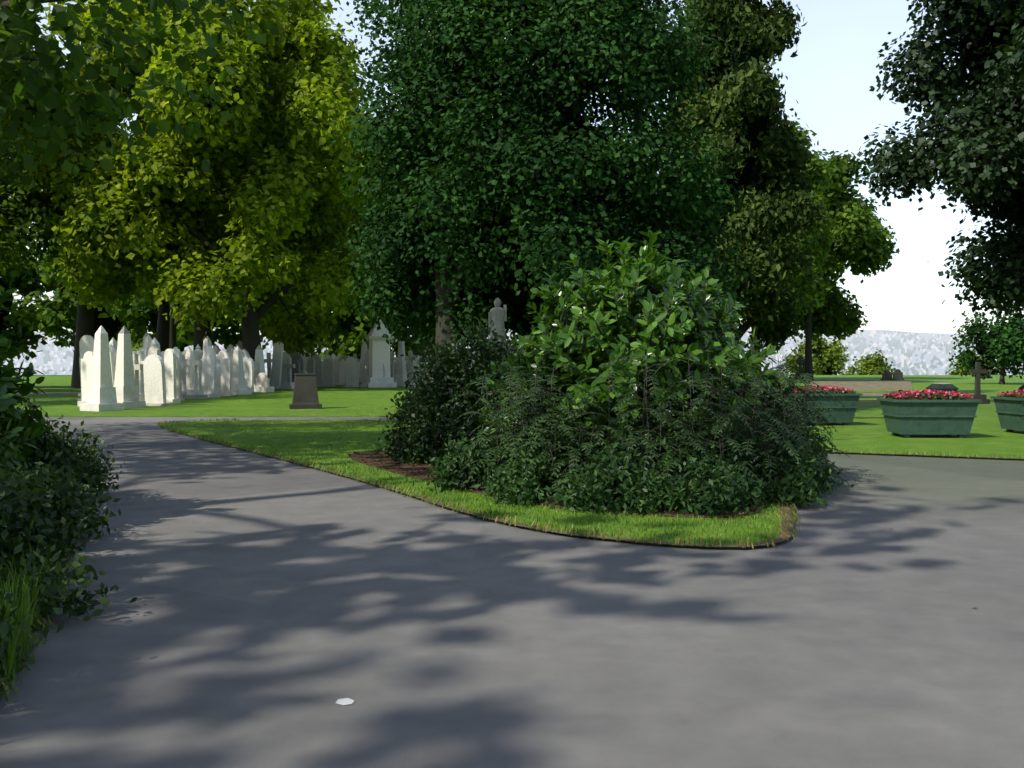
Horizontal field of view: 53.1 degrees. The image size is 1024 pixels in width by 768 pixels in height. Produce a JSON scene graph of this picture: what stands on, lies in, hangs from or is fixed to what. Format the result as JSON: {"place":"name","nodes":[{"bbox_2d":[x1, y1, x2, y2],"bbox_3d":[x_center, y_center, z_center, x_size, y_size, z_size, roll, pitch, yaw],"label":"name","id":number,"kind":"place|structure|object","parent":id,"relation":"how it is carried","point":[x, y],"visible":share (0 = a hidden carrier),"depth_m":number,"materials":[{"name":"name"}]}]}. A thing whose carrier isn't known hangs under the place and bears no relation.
{"place":"outdoors","nodes":[
{"label":"outdoors","id":0,"kind":"place"},
{"bbox_2d":[15,393,78,394],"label":"path strip","id":1,"kind":"object","parent":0,"point":[50,394],"depth_m":46.90,"materials":[{"name":"concrete"}]},
{"bbox_2d":[0,417,1023,767],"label":"asphalt path","id":2,"kind":"structure","parent":0,"point":[272,613],"depth_m":5.66,"materials":[{"name":"grey asphalt"}]},
{"bbox_2d":[336,698,353,704],"bbox_3d":[-0.738,1.398,4.508,0.080,0.001,0.091,-1,2,-41],"label":"paint spot","id":3,"kind":"object","parent":2,"relation":"on","point":[345,701],"visible":1,"depth_m":4.51,"materials":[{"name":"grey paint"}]},
{"bbox_2d":[161,420,793,546],"bbox_3d":[-3.080,1.125,16.964,2.483,0.026,20.260,-1,1,-30],"label":"soil wedge","id":4,"kind":"object","parent":2,"relation":"on","point":[776,540],"depth_m":9.05,"materials":[{"name":"brown soil"}]},
{"bbox_2d":[157,375,1023,547],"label":"lawn","id":5,"kind":"structure","parent":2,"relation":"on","point":[866,429],"depth_m":19.05,"materials":[{"name":"green plant"}]},
{"bbox_2d":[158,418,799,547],"bbox_3d":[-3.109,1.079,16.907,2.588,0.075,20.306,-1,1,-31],"label":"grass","id":6,"kind":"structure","parent":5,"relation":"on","point":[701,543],"depth_m":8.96,"materials":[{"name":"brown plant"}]},
{"bbox_2d":[488,298,512,353],"bbox_3d":[-0.350,-0.579,24.993,1.170,3.051,1.170,0,1,-11],"label":"monument statue","id":7,"kind":"object","parent":5,"relation":"on","point":[497,314],"visible":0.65,"depth_m":24.86,"materials":[{"name":"stone"}]},
{"bbox_2d":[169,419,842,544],"bbox_3d":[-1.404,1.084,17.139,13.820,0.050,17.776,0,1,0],"label":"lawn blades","id":8,"kind":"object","parent":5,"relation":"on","point":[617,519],"visible":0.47,"depth_m":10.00,"materials":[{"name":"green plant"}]},
{"bbox_2d":[348,450,762,517],"bbox_3d":[0.680,1.173,13.751,6.485,0.012,8.178,0,1,0],"label":"mulch bed","id":9,"kind":"object","parent":5,"relation":"on","point":[373,461],"visible":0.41,"depth_m":13.31,"materials":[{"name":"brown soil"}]},
{"bbox_2d":[369,312,527,465],"bbox_3d":[-0.612,0.123,15.305,3.005,2.385,3.368,0,1,0],"label":"bush","id":10,"kind":"object","parent":9,"relation":"on","point":[426,417],"visible":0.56,"depth_m":14.74,"materials":[{"name":"green plant"}]},
{"bbox_2d":[413,420,518,491],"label":"bush","id":11,"kind":"object","parent":9,"relation":"on","point":[445,478],"visible":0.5,"depth_m":11.77,"materials":[{"name":"green plant"}]},
{"bbox_2d":[469,435,584,506],"bbox_3d":[0.240,0.912,11.031,1.456,0.712,1.354,-1,1,-24],"label":"bush","id":12,"kind":"object","parent":9,"relation":"on","point":[513,485],"visible":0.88,"depth_m":10.72,"materials":[{"name":"green plant"}]},
{"bbox_2d":[530,410,608,496],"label":"bush","id":13,"kind":"object","parent":9,"relation":"on","point":[574,431],"visible":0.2,"depth_m":11.23,"materials":[{"name":"green plant"}]},
{"bbox_2d":[540,434,687,516],"bbox_3d":[1.009,0.886,10.332,1.469,0.793,1.440,0,1,0],"label":"bush","id":14,"kind":"object","parent":9,"relation":"on","point":[608,483],"visible":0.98,"depth_m":10.05,"materials":[{"name":"green plant"}]},
{"bbox_2d":[476,229,790,459],"bbox_3d":[1.574,-0.162,13.609,4.096,3.708,5.056,0,1,0],"label":"laurel shrub","id":15,"kind":"object","parent":9,"relation":"on","point":[596,323],"visible":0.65,"depth_m":12.34,"materials":[{"name":"green plant"}]},
{"bbox_2d":[609,425,715,508],"bbox_3d":[1.611,0.856,10.846,1.435,0.826,1.549,0,1,0],"label":"bush","id":16,"kind":"object","parent":9,"relation":"on","point":[678,466],"visible":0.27,"depth_m":10.69,"materials":[{"name":"green plant"}]},
{"bbox_2d":[657,445,772,515],"bbox_3d":[1.948,0.944,10.216,1.241,0.679,1.386,0,1,22],"label":"bush","id":17,"kind":"object","parent":9,"relation":"on","point":[712,489],"visible":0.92,"depth_m":9.96,"materials":[{"name":"green plant"}]},
{"bbox_2d":[690,417,789,490],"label":"bush","id":18,"kind":"object","parent":9,"relation":"on","point":[740,442],"visible":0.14,"depth_m":11.05,"materials":[{"name":"green plant"}]},
{"bbox_2d":[722,431,832,507],"bbox_3d":[2.716,0.883,10.886,1.273,0.777,1.306,0,1,0],"label":"bush","id":19,"kind":"object","parent":9,"relation":"on","point":[801,497],"visible":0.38,"depth_m":10.64,"materials":[{"name":"green plant"}]},
{"bbox_2d":[767,426,833,474],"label":"bush","id":20,"kind":"object","parent":9,"relation":"on","point":[822,440],"visible":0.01,"depth_m":12.87,"materials":[{"name":"green plant"}]},
{"bbox_2d":[767,425,854,491],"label":"bush","id":21,"kind":"object","parent":9,"relation":"on","point":[822,469],"visible":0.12,"depth_m":11.74,"materials":[{"name":"green plant"}]},
{"bbox_2d":[446,356,848,505],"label":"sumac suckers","id":22,"kind":"object","parent":5,"relation":"on","point":[797,402],"visible":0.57,"depth_m":11.16,"materials":[{"name":"green plant"}]},
{"bbox_2d":[652,0,832,352],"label":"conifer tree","id":23,"kind":"object","parent":5,"relation":"on","point":[742,98],"visible":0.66,"depth_m":39.34,"materials":[{"name":"green plant"}]},
{"bbox_2d":[692,121,841,368],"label":"tree","id":24,"kind":"object","parent":5,"relation":"on","point":[808,285],"visible":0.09,"depth_m":68.31,"materials":[{"name":"green plant"}]},
{"bbox_2d":[738,118,851,370],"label":"tree","id":25,"kind":"object","parent":5,"relation":"on","point":[828,269],"visible":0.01,"depth_m":84.11,"materials":[{"name":"green plant"}]},
{"bbox_2d":[795,355,805,379],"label":"cross gravestone","id":26,"kind":"object","parent":5,"relation":"on","point":[801,360],"visible":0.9,"depth_m":85.91,"materials":[{"name":"grey stone"}]},
{"bbox_2d":[785,385,862,424],"bbox_3d":[7.250,0.489,24.216,1.660,0.944,1.130,0,1,-6],"label":"planter","id":27,"kind":"object","parent":5,"relation":"on","point":[843,416],"visible":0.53,"depth_m":23.77,"materials":[{"name":"green paint"}]},
{"bbox_2d":[792,149,899,379],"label":"tree","id":28,"kind":"object","parent":5,"relation":"on","point":[861,237],"visible":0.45,"depth_m":84.89,"materials":[{"name":"green plant"}]},
{"bbox_2d":[809,381,910,401],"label":"wall","id":29,"kind":"structure","parent":5,"relation":"on","point":[899,386],"depth_m":26.52,"materials":[{"name":"stone"}]},
{"bbox_2d":[880,370,893,379],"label":"gravestone","id":30,"kind":"object","parent":5,"relation":"on","point":[886,374],"visible":0.91,"depth_m":85.94,"materials":[{"name":"grey stone"}]},
{"bbox_2d":[892,369,903,379],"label":"gravestone","id":31,"kind":"object","parent":5,"relation":"on","point":[897,374],"visible":0.98,"depth_m":86.44,"materials":[{"name":"grey stone"}]},
{"bbox_2d":[877,389,981,437],"bbox_3d":[8.250,0.569,20.316,1.660,0.947,1.130,0,1,2],"label":"planter","id":32,"kind":"object","parent":5,"relation":"on","point":[906,414],"visible":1,"depth_m":19.87,"materials":[{"name":"green paint"}]},
{"bbox_2d":[849,0,1023,332],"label":"tree","id":33,"kind":"object","parent":5,"relation":"on","point":[972,152],"visible":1,"depth_m":31.14,"materials":[{"name":"green plant"}]},
{"bbox_2d":[926,383,958,391],"bbox_3d":[11.300,0.437,26.915,0.600,0.935,0.600,0,1,-3],"label":"chest tomb","id":34,"kind":"object","parent":5,"relation":"on","point":[950,387],"visible":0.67,"depth_m":26.67,"materials":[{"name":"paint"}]},
{"bbox_2d":[969,362,989,403],"bbox_3d":[16.600,-0.041,36.507,0.675,1.492,0.450,0,1,-9],"label":"cross gravestone","id":35,"kind":"object","parent":5,"relation":"on","point":[977,371],"visible":0.75,"depth_m":36.45,"materials":[{"name":"grey stone"}]},
{"bbox_2d":[990,389,1023,431],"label":"planter","id":36,"kind":"object","parent":5,"relation":"on","point":[1009,409],"visible":1,"depth_m":21.24,"materials":[{"name":"green paint"}]},
{"bbox_2d":[779,451,1023,518],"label":"soil wedge","id":37,"kind":"object","parent":2,"relation":"on","point":[781,508],"depth_m":15.65,"materials":[{"name":"brown soil"}]},
{"bbox_2d":[774,448,1023,519],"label":"grass","id":38,"kind":"structure","parent":37,"relation":"on","point":[927,454],"depth_m":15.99,"materials":[{"name":"green plant"}]},
{"bbox_2d":[1,327,1022,374],"bbox_3d":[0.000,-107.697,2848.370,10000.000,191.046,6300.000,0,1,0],"label":"terrain","id":39,"kind":"structure","parent":0,"point":[911,353],"depth_m":1935.95,"materials":[{"name":"grey stone"}]},
{"bbox_2d":[0,252,55,361],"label":"distant tree","id":40,"kind":"object","parent":39,"relation":"on","point":[17,337],"visible":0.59,"depth_m":119.09,"materials":[{"name":"green plant"}]},
{"bbox_2d":[6,241,146,352],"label":"distant tree","id":41,"kind":"object","parent":39,"relation":"on","point":[55,316],"visible":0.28,"depth_m":116.19,"materials":[{"name":"green plant"}]},
{"bbox_2d":[57,92,274,351],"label":"lime tree","id":42,"kind":"object","parent":39,"relation":"on","point":[163,333],"visible":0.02,"depth_m":65.65,"materials":[{"name":"green plant"}]},
{"bbox_2d":[97,294,241,352],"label":"distant tree","id":43,"kind":"object","parent":39,"relation":"on","point":[138,315],"visible":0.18,"depth_m":115.85,"materials":[{"name":"green plant"}]},
{"bbox_2d":[12,375,423,416],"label":"lawn graves","id":44,"kind":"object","parent":39,"relation":"on","point":[339,401],"visible":0.18,"depth_m":35.84,"materials":[{"name":"green plant"}]},
{"bbox_2d":[0,3,95,277],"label":"lime tree","id":45,"kind":"object","parent":44,"relation":"on","point":[22,199],"visible":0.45,"depth_m":53.90,"materials":[{"name":"green plant"}]},
{"bbox_2d":[0,0,230,387],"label":"lime tree","id":46,"kind":"object","parent":44,"relation":"on","point":[85,321],"visible":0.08,"depth_m":54.47,"materials":[{"name":"green plant"}]},
{"bbox_2d":[31,115,278,348],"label":"tree","id":47,"kind":"object","parent":44,"relation":"on","point":[174,323],"visible":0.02,"depth_m":82.55,"materials":[{"name":"green plant"}]},
{"bbox_2d":[77,326,306,410],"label":"headstone rows","id":48,"kind":"object","parent":44,"relation":"on","point":[120,375],"visible":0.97,"depth_m":39.19,"materials":[{"name":"stone"}]},
{"bbox_2d":[24,0,365,350],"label":"lime tree","id":49,"kind":"object","parent":44,"relation":"on","point":[99,257],"visible":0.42,"depth_m":51.96,"materials":[{"name":"green plant"}]},
{"bbox_2d":[194,345,202,389],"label":"monument urn","id":50,"kind":"object","parent":44,"relation":"on","point":[199,352],"visible":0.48,"depth_m":46.82,"materials":[{"name":"stone"}]},
{"bbox_2d":[61,0,407,360],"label":"lime tree","id":51,"kind":"object","parent":44,"relation":"on","point":[181,261],"visible":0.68,"depth_m":51.16,"materials":[{"name":"green plant"}]},
{"bbox_2d":[216,104,383,356],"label":"tree","id":52,"kind":"object","parent":44,"relation":"on","point":[285,299],"visible":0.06,"depth_m":81.45,"materials":[{"name":"green plant"}]},
{"bbox_2d":[289,373,321,408],"bbox_3d":[-6.600,0.225,32.712,1.000,1.120,0.800,0,1,-14],"label":"gravestone","id":53,"kind":"object","parent":44,"relation":"on","point":[305,393],"visible":1,"depth_m":32.44,"materials":[{"name":"stone"}]},
{"bbox_2d":[298,336,426,386],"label":"headstone rows","id":54,"kind":"object","parent":44,"relation":"on","point":[332,370],"visible":0.52,"depth_m":62.89,"materials":[{"name":"stone"}]},
{"bbox_2d":[362,317,396,387],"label":"monument pillar","id":55,"kind":"structure","parent":44,"relation":"on","point":[379,351],"depth_m":60.46,"materials":[{"name":"stone"}]},
{"bbox_2d":[328,107,492,364],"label":"tree","id":56,"kind":"object","parent":44,"relation":"on","point":[361,337],"depth_m":88.04,"materials":[{"name":"green plant"}]},
{"bbox_2d":[338,113,492,373],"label":"lime tree","id":57,"kind":"object","parent":44,"relation":"on","point":[407,343],"visible":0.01,"depth_m":65.88,"materials":[{"name":"green plant"}]},
{"bbox_2d":[326,0,762,355],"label":"dark tree","id":58,"kind":"object","parent":44,"relation":"on","point":[524,190],"visible":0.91,"depth_m":26.90,"materials":[{"name":"green plant"}]},
{"bbox_2d":[233,293,340,356],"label":"distant tree","id":59,"kind":"object","parent":39,"relation":"on","point":[337,326],"visible":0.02,"depth_m":122.41,"materials":[{"name":"green plant"}]},
{"bbox_2d":[313,308,407,360],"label":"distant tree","id":60,"kind":"object","parent":39,"relation":"on","point":[345,341],"visible":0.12,"depth_m":116.12,"materials":[{"name":"green plant"}]},
{"bbox_2d":[413,304,507,371],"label":"distant tree","id":61,"kind":"object","parent":39,"relation":"on","point":[463,334],"visible":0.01,"depth_m":122.66,"materials":[{"name":"green plant"}]},
{"bbox_2d":[508,333,527,357],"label":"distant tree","id":62,"kind":"object","parent":39,"relation":"on","point":[517,334],"visible":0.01,"depth_m":123.26,"materials":[{"name":"green plant"}]},
{"bbox_2d":[779,334,849,374],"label":"bush","id":63,"kind":"object","parent":39,"relation":"on","point":[824,355],"visible":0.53,"depth_m":133.52,"materials":[{"name":"green plant"}]},
{"bbox_2d":[834,349,895,374],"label":"bush","id":64,"kind":"object","parent":39,"relation":"on","point":[879,365],"visible":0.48,"depth_m":148.31,"materials":[{"name":"green plant"}]},
{"bbox_2d":[945,347,1000,374],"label":"bush","id":65,"kind":"object","parent":39,"relation":"on","point":[960,372],"visible":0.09,"depth_m":148.50,"materials":[{"name":"green plant"}]},
{"bbox_2d":[948,307,1023,383],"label":"bush","id":66,"kind":"object","parent":39,"relation":"on","point":[1004,348],"visible":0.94,"depth_m":69.34,"materials":[{"name":"green plant"}]},
{"bbox_2d":[7,0,1023,337],"label":"sky","id":67,"kind":"structure","parent":0,"point":[832,74],"materials":[{"name":"white"}]},
{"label":"left lawn verge","id":68,"kind":"structure","parent":0,"visible":0},
{"bbox_2d":[0,572,48,696],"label":"weed clump","id":69,"kind":"object","parent":68,"relation":"on","point":[5,628],"visible":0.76,"depth_m":4.84,"materials":[{"name":"green plant"}]},
{"bbox_2d":[0,288,52,482],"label":"laurel shrub","id":70,"kind":"object","parent":68,"relation":"on","point":[17,435],"visible":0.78,"depth_m":9.62,"materials":[{"name":"green plant"}]},
{"bbox_2d":[0,476,59,689],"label":"long grass","id":71,"kind":"structure","parent":68,"relation":"on","point":[15,637],"depth_m":5.36,"materials":[{"name":"green plant"}]},
{"bbox_2d":[0,537,78,712],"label":"grass","id":72,"kind":"structure","parent":68,"relation":"on","point":[12,683],"depth_m":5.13,"materials":[{"name":"green plant"}]},
{"bbox_2d":[0,433,110,578],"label":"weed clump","id":73,"kind":"object","parent":68,"relation":"on","point":[46,504],"visible":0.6,"depth_m":7.18,"materials":[{"name":"green plant"}]},
{"bbox_2d":[0,383,124,496],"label":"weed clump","id":74,"kind":"object","parent":68,"relation":"on","point":[74,457],"visible":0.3,"depth_m":10.85,"materials":[{"name":"green plant"}]},
{"bbox_2d":[6,449,121,544],"bbox_3d":[-3.860,0.917,8.408,1.282,0.813,1.489,-1,1,-28],"label":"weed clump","id":75,"kind":"object","parent":68,"relation":"on","point":[96,522],"visible":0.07,"depth_m":8.43,"materials":[{"name":"green plant"}]},
{"bbox_2d":[0,453,136,632],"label":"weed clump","id":76,"kind":"object","parent":68,"relation":"on","point":[48,601],"visible":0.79,"depth_m":5.98,"materials":[{"name":"green plant"}]},
{"bbox_2d":[0,0,289,218],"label":"sycamore tree","id":77,"kind":"object","parent":68,"relation":"on","point":[116,106],"visible":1,"depth_m":15.59,"materials":[{"name":"green plant"}]}
]}

